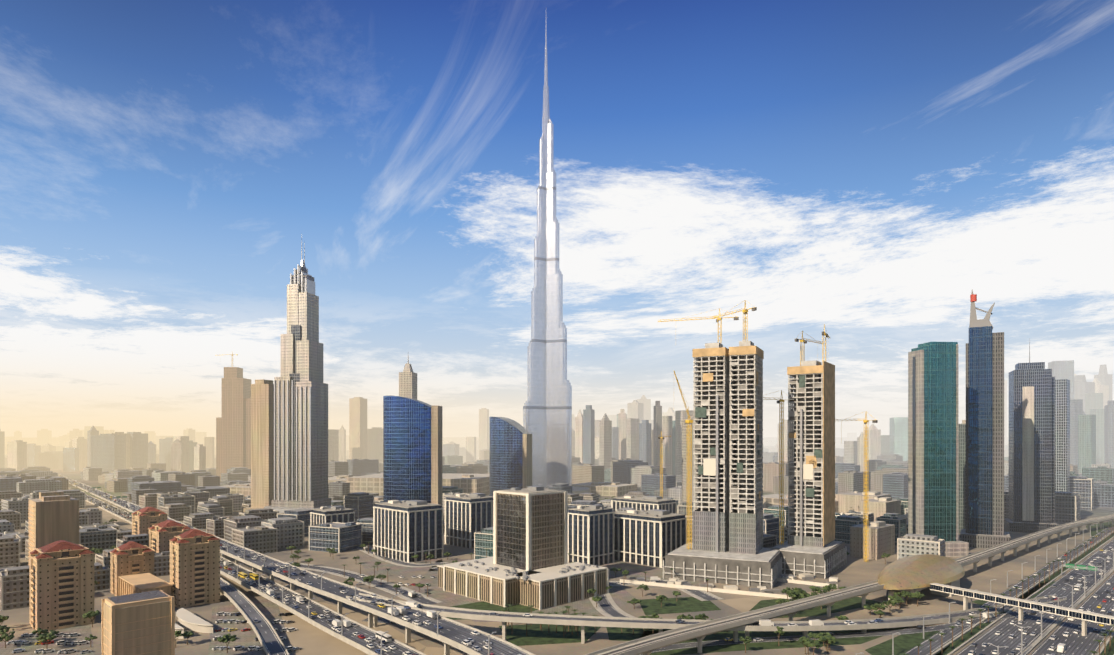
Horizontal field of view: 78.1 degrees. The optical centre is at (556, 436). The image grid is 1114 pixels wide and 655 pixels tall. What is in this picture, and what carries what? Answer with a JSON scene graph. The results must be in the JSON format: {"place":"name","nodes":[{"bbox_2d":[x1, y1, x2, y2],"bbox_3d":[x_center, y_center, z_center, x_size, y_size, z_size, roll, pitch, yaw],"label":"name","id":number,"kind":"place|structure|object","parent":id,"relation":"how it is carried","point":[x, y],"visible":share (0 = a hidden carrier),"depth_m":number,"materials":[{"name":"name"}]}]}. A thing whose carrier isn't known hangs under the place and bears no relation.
{"place":"outdoors","nodes":[
{"label":"outdoors","id":0,"kind":"place"},
{"bbox_2d":[243,379,273,511],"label":"high-rise building","id":1,"kind":"structure","parent":0,"point":[262,443],"depth_m":867.37,"materials":[{"name":"beige concrete"}]},
{"bbox_2d":[367,427,382,461],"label":"tower","id":2,"kind":"structure","parent":0,"point":[374,442],"depth_m":2066.70,"materials":[{"name":"beige concrete"}]},
{"bbox_2d":[399,357,416,399],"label":"skyscraper","id":3,"kind":"structure","parent":0,"point":[407,382],"depth_m":1061.01,"materials":[{"name":"beige concrete"}]},
{"bbox_2d":[383,396,444,532],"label":"glass skyscraper","id":4,"kind":"structure","parent":0,"point":[412,449],"depth_m":720.78,"materials":[{"name":"blue glass"}]},
{"bbox_2d":[0,437,1113,654],"bbox_3d":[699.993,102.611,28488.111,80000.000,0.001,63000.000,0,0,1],"label":"ground","id":5,"kind":"structure","parent":0,"point":[853,571],"depth_m":453.65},
{"bbox_2d":[28,491,78,560],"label":"high-rise building","id":6,"kind":"structure","parent":5,"relation":"on","point":[53,516],"depth_m":502.87,"materials":[{"name":"beige concrete"}]},
{"bbox_2d":[29,540,94,630],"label":"apartment building","id":7,"kind":"structure","parent":5,"relation":"on","point":[61,584],"depth_m":367.91,"materials":[{"name":"beige concrete"}]},
{"bbox_2d":[91,434,125,472],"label":"building","id":8,"kind":"structure","parent":5,"relation":"on","point":[108,452],"depth_m":1790.82,"materials":[{"name":"beige concrete"}]},
{"bbox_2d":[106,432,129,468],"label":"building","id":9,"kind":"structure","parent":5,"relation":"on","point":[127,449],"depth_m":1868.29,"materials":[{"name":"beige concrete"}]},
{"bbox_2d":[110,541,154,595],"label":"apartment building","id":10,"kind":"structure","parent":5,"relation":"on","point":[130,557],"depth_m":446.52,"materials":[{"name":"beige concrete"}]},
{"bbox_2d":[127,432,147,468],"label":"building","id":11,"kind":"structure","parent":5,"relation":"on","point":[138,449],"depth_m":1890.46,"materials":[{"name":"beige concrete"}]},
{"bbox_2d":[102,590,174,654],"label":"beige block","id":12,"kind":"structure","parent":5,"relation":"on","point":[142,623],"depth_m":282.02,"materials":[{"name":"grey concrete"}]},
{"bbox_2d":[119,573,172,595],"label":"building","id":13,"kind":"structure","parent":5,"relation":"on","point":[138,583],"depth_m":423.27,"materials":[{"name":"beige concrete"}]},
{"bbox_2d":[132,506,166,534],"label":"apartment building","id":14,"kind":"structure","parent":5,"relation":"on","point":[144,519],"depth_m":641.43,"materials":[{"name":"beige tile"}]},
{"bbox_2d":[159,437,172,470],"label":"building","id":15,"kind":"structure","parent":5,"relation":"on","point":[165,450],"depth_m":2026.15,"materials":[{"name":"beige concrete"}]},
{"bbox_2d":[148,520,190,552],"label":"apartment building","id":16,"kind":"structure","parent":5,"relation":"on","point":[162,534],"depth_m":533.58,"materials":[{"name":"beige tile"}]},
{"bbox_2d":[183,428,194,441],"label":"tower","id":17,"kind":"structure","parent":5,"relation":"on","point":[190,432],"depth_m":2508.23,"materials":[{"name":"beige concrete"}]},
{"bbox_2d":[175,608,212,638],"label":"tent canopy","id":18,"kind":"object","parent":5,"relation":"on","point":[187,619],"depth_m":363.56,"materials":[{"name":"fabric"}]},
{"bbox_2d":[169,529,220,608],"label":"apartment building","id":19,"kind":"structure","parent":5,"relation":"on","point":[194,567],"depth_m":416.40,"materials":[{"name":"beige concrete"}]},
{"bbox_2d":[215,352,250,478],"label":"building","id":20,"kind":"structure","parent":5,"relation":"on","point":[233,435],"depth_m":1634.78,"materials":[{"name":"beige"}]},
{"bbox_2d":[264,241,330,512],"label":"skyscraper","id":21,"kind":"structure","parent":5,"relation":"on","point":[300,434],"depth_m":779.29,"materials":[{"name":"beige concrete"}]},
{"bbox_2d":[310,505,354,525],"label":"office building","id":22,"kind":"structure","parent":5,"relation":"on","point":[326,514],"depth_m":659.28,"materials":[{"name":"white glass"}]},
{"bbox_2d":[349,397,366,458],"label":"tower","id":23,"kind":"structure","parent":5,"relation":"on","point":[357,427],"depth_m":2015.96,"materials":[{"name":"beige concrete"}]},
{"bbox_2d":[5,430,777,467],"bbox_3d":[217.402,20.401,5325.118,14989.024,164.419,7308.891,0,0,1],"label":"distant towers","id":24,"kind":"structure","parent":5,"relation":"on","point":[209,443],"depth_m":2080.46,"materials":[{"name":"beige concrete"}]},
{"bbox_2d":[373,500,443,562],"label":"office building","id":25,"kind":"structure","parent":5,"relation":"on","point":[404,530],"depth_m":572.59,"materials":[{"name":"white glass"}]},
{"bbox_2d":[41,395,856,471],"bbox_3d":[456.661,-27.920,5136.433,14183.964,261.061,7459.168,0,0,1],"label":"distant towers","id":26,"kind":"structure","parent":5,"relation":"on","point":[638,410],"depth_m":1785.86,"materials":[{"name":"beige concrete"}]},
{"bbox_2d":[444,493,492,548],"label":"office building","id":27,"kind":"structure","parent":5,"relation":"on","point":[467,517],"depth_m":639.08,"materials":[{"name":"white glass"}]},
{"bbox_2d":[479,408,488,449],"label":"tower","id":28,"kind":"structure","parent":5,"relation":"on","point":[483,428],"depth_m":2471.64,"materials":[{"name":"beige concrete"}]},
{"bbox_2d":[489,417,531,495],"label":"curved glass tower","id":29,"kind":"structure","parent":5,"relation":"on","point":[510,453],"depth_m":1039.69,"materials":[{"name":"blue glass"}]},
{"bbox_2d":[22,440,1008,590],"bbox_3d":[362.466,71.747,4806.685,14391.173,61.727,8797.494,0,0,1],"label":"low-rise buildings","id":30,"kind":"structure","parent":5,"relation":"on","point":[850,481],"depth_m":1110.35,"materials":[{"name":"grey concrete"}]},
{"bbox_2d":[220,473,837,512],"bbox_3d":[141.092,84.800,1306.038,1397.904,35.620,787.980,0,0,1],"label":"low-rise buildings","id":31,"kind":"structure","parent":5,"relation":"on","point":[467,483],"depth_m":1175.48,"materials":[{"name":"beige concrete"}]},
{"bbox_2d":[0,441,1093,610],"bbox_3d":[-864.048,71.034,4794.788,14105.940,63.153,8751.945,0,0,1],"label":"low-rise buildings","id":32,"kind":"structure","parent":5,"relation":"on","point":[585,473],"depth_m":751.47,"materials":[{"name":"grey concrete"}]},
{"bbox_2d":[0,393,1103,474],"bbox_3d":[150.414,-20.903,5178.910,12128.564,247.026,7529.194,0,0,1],"label":"distant towers","id":33,"kind":"structure","parent":5,"relation":"on","point":[1090,436],"depth_m":1727.93,"materials":[{"name":"grey concrete"}]},
{"bbox_2d":[0,440,1110,558],"bbox_3d":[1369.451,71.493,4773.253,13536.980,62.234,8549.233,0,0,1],"label":"low-rise buildings","id":34,"kind":"structure","parent":5,"relation":"on","point":[33,486],"depth_m":918.95,"materials":[{"name":"grey concrete"}]},
{"bbox_2d":[0,487,1112,654],"bbox_3d":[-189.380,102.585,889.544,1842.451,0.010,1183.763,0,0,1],"label":"landscape patches","id":35,"kind":"object","parent":5,"relation":"on","point":[309,638],"visible":0.31,"depth_m":368.21,"materials":[{"name":"green plant"}]},
{"bbox_2d":[437,486,608,609],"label":"office building","id":36,"kind":"structure","parent":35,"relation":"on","point":[527,564],"depth_m":443.71,"materials":[{"name":"beige concrete"}]},
{"bbox_2d":[568,504,614,565],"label":"office building","id":37,"kind":"structure","parent":35,"relation":"on","point":[590,534],"depth_m":547.21,"materials":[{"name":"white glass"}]},
{"bbox_2d":[614,509,686,567],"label":"office building","id":38,"kind":"structure","parent":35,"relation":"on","point":[653,537],"depth_m":551.29,"materials":[{"name":"white glass"}]},
{"bbox_2d":[523,25,589,493],"bbox_3d":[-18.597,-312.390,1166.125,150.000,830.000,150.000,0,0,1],"label":"skyscraper","id":39,"kind":"structure","parent":5,"relation":"on","point":[547,415],"depth_m":1152.68,"materials":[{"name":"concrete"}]},
{"bbox_2d":[0,442,1113,552],"bbox_3d":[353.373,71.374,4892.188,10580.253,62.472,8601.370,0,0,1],"label":"low-rise buildings","id":40,"kind":"structure","parent":5,"relation":"on","point":[895,485],"depth_m":1022.08,"materials":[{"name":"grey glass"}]},
{"bbox_2d":[0,496,1113,654],"bbox_3d":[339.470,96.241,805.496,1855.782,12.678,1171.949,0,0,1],"label":"trees and palms","id":41,"kind":"object","parent":5,"relation":"on","point":[795,593],"visible":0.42,"depth_m":389.37,"materials":[{"name":"green plant"}]},
{"bbox_2d":[7,374,1108,475],"bbox_3d":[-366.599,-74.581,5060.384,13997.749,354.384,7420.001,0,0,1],"label":"distant towers","id":42,"kind":"structure","parent":5,"relation":"on","point":[17,455],"depth_m":1665.01,"materials":[{"name":"grey concrete"}]},
{"bbox_2d":[20,441,1107,553],"bbox_3d":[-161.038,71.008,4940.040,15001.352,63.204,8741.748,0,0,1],"label":"low-rise buildings","id":43,"kind":"structure","parent":5,"relation":"on","point":[338,490],"depth_m":998.35,"materials":[{"name":"grey concrete"}]},
{"bbox_2d":[27,360,1113,471],"bbox_3d":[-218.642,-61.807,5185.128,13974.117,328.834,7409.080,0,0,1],"label":"distant towers","id":44,"kind":"structure","parent":5,"relation":"on","point":[1080,386],"depth_m":1755.35,"materials":[{"name":"grey concrete"}]},
{"bbox_2d":[54,471,1113,654],"bbox_3d":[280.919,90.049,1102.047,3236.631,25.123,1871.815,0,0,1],"label":"street lights and gantries","id":45,"kind":"object","parent":5,"relation":"on","point":[1091,567],"visible":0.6,"depth_m":434.91,"materials":[{"name":"grey"}]},
{"bbox_2d":[611,496,676,513],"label":"office building","id":46,"kind":"structure","parent":5,"relation":"on","point":[646,503],"depth_m":787.75,"materials":[{"name":"white glass"}]},
{"bbox_2d":[674,371,692,549],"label":"luffing crane","id":47,"kind":"object","parent":5,"relation":"on","point":[688,459],"visible":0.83,"depth_m":514.41,"materials":[{"name":"yellow metal"}]},
{"bbox_2d":[682,415,693,501],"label":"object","id":48,"kind":"object","parent":5,"relation":"on","point":[684,462],"visible":0.39,"depth_m":829.73,"materials":[{"name":"grey concrete"}]},
{"bbox_2d":[620,300,797,598],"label":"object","id":49,"kind":"structure","parent":5,"relation":"on","point":[727,546],"depth_m":502.81,"materials":[{"name":"concrete"}]},
{"bbox_2d":[331,443,1113,558],"bbox_3d":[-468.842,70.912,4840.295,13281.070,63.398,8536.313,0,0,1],"label":"low-rise buildings","id":50,"kind":"structure","parent":5,"relation":"on","point":[1103,473],"depth_m":758.40,"materials":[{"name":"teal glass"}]},
{"bbox_2d":[658,390,877,561],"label":"tower cranes","id":51,"kind":"object","parent":5,"relation":"on","point":[865,421],"visible":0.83,"depth_m":537.47,"materials":[{"name":"yellow metal"}]},
{"bbox_2d":[771,324,846,587],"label":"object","id":52,"kind":"structure","parent":5,"relation":"on","point":[810,549],"depth_m":531.28,"materials":[{"name":"concrete"}]},
{"bbox_2d":[585,514,1113,654],"bbox_3d":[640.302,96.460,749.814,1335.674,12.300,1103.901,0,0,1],"label":"metro viaduct","id":53,"kind":"object","parent":5,"relation":"on","point":[646,645],"visible":0.88,"depth_m":366.85,"materials":[{"name":"grey concrete"}]},
{"bbox_2d":[836,491,890,512],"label":"beige block","id":54,"kind":"structure","parent":5,"relation":"on","point":[847,500],"depth_m":914.89,"materials":[{"name":"concrete"}]},
{"bbox_2d":[850,521,894,559],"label":"beige block","id":55,"kind":"structure","parent":5,"relation":"on","point":[881,537],"depth_m":579.23,"materials":[{"name":"concrete"}]},
{"bbox_2d":[859,497,900,520],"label":"beige block","id":56,"kind":"structure","parent":5,"relation":"on","point":[878,506],"depth_m":771.64,"materials":[{"name":"concrete"}]},
{"bbox_2d":[881,435,889,453],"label":"building","id":57,"kind":"structure","parent":5,"relation":"on","point":[885,444],"depth_m":1920.16,"materials":[{"name":"glass"}]},
{"bbox_2d":[890,417,907,460],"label":"teal block","id":58,"kind":"structure","parent":5,"relation":"on","point":[899,435],"depth_m":1784.34,"materials":[{"name":"concrete"}]},
{"bbox_2d":[877,554,964,603],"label":"metro station","id":59,"kind":"object","parent":5,"relation":"on","point":[913,574],"visible":0.94,"depth_m":435.11,"materials":[{"name":"metal"}]},
{"bbox_2d":[958,420,965,532],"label":"skyscraper","id":60,"kind":"structure","parent":5,"relation":"on","point":[962,476],"depth_m":724.08,"materials":[{"name":"grey glass"}]},
{"bbox_2d":[930,583,1113,635],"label":"pedestrian bridge","id":61,"kind":"structure","parent":5,"relation":"on","point":[1082,615],"depth_m":376.35,"materials":[{"name":"white stone"}]},
{"bbox_2d":[58,474,1113,654],"bbox_3d":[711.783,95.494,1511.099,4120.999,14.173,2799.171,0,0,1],"label":"roads","id":62,"kind":"structure","parent":0,"point":[455,632],"depth_m":369.98,"materials":[{"name":"grey asphalt"}]},
{"bbox_2d":[6,474,1113,654],"bbox_3d":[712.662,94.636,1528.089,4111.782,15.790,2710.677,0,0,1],"label":"traffic","id":63,"kind":"object","parent":62,"relation":"on","point":[386,637],"visible":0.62,"depth_m":361.19,"materials":[{"name":"white paint"}]},
{"bbox_2d":[83,484,1113,654],"bbox_3d":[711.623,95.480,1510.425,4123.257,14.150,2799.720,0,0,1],"label":"road markings","id":64,"kind":"object","parent":62,"relation":"on","point":[713,597],"visible":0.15,"depth_m":373.20,"materials":[{"name":"white paint"}]},
{"bbox_2d":[908,342,968,556],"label":"teal tower","id":65,"kind":"structure","parent":0,"point":[932,438],"depth_m":591.69,"materials":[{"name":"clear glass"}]},
{"bbox_2d":[960,290,1009,548],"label":"crown tower","id":66,"kind":"structure","parent":0,"point":[984,529],"depth_m":632.82,"materials":[{"name":"blue glass"}]},
{"bbox_2d":[1004,338,1058,533],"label":"skyscraper","id":67,"kind":"structure","parent":0,"point":[1031,447],"depth_m":733.03,"materials":[{"name":"glass"}]},
{"bbox_2d":[1055,379,1069,491],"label":"skyscraper","id":68,"kind":"structure","parent":0,"point":[1062,435],"depth_m":932.14,"materials":[{"name":"grey glass"}]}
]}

